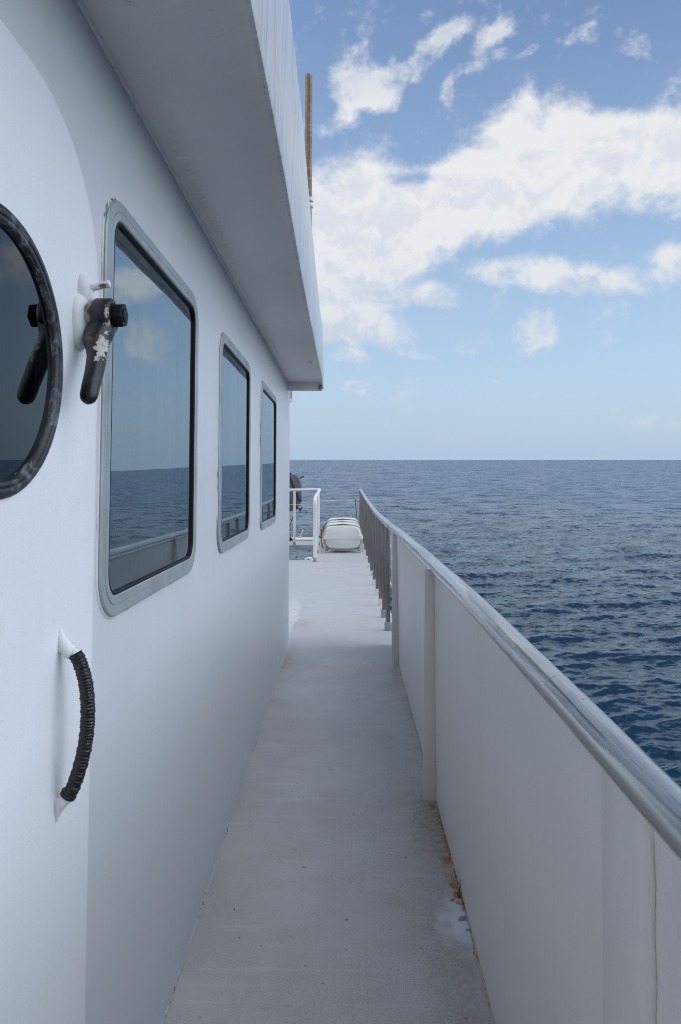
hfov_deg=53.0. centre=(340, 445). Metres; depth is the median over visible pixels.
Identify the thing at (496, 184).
sky
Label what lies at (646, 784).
handrail
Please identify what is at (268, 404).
window
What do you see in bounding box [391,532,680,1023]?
bulwark
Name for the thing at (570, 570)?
sea
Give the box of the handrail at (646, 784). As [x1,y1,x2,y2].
[359,488,680,860]
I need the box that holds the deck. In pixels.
[164,538,491,1023]
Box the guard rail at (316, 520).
[289,488,320,561]
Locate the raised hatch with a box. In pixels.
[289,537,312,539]
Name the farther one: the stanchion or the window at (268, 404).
the stanchion
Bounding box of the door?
[0,19,98,1023]
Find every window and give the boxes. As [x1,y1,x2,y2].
[95,198,198,618]
[217,331,250,553]
[259,381,276,530]
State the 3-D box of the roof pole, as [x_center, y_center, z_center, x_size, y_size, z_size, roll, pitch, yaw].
[-0.234,-1.986,5.114,0.063,1.630,0.061,0,-3,0]
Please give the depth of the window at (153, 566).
2.06 m
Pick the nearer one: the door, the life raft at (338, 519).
the door
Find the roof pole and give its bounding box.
[305,73,312,223]
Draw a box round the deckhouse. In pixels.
[0,0,323,1023]
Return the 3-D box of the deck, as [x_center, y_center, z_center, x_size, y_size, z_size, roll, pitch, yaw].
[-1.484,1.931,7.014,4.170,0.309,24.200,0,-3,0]
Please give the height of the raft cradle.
0.201 m
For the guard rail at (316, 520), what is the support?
on the deck
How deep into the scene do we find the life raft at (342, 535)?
14.32 m
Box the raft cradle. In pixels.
[322,539,363,551]
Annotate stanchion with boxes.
[355,498,357,519]
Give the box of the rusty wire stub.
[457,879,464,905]
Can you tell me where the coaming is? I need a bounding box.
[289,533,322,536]
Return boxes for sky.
[289,0,680,459]
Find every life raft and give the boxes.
[319,521,363,548]
[320,517,360,532]
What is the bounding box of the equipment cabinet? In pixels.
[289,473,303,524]
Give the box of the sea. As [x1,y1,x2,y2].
[289,460,680,785]
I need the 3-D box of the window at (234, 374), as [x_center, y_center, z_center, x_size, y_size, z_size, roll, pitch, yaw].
[-0.557,-0.010,3.283,0.124,1.030,0.941,0,-3,0]

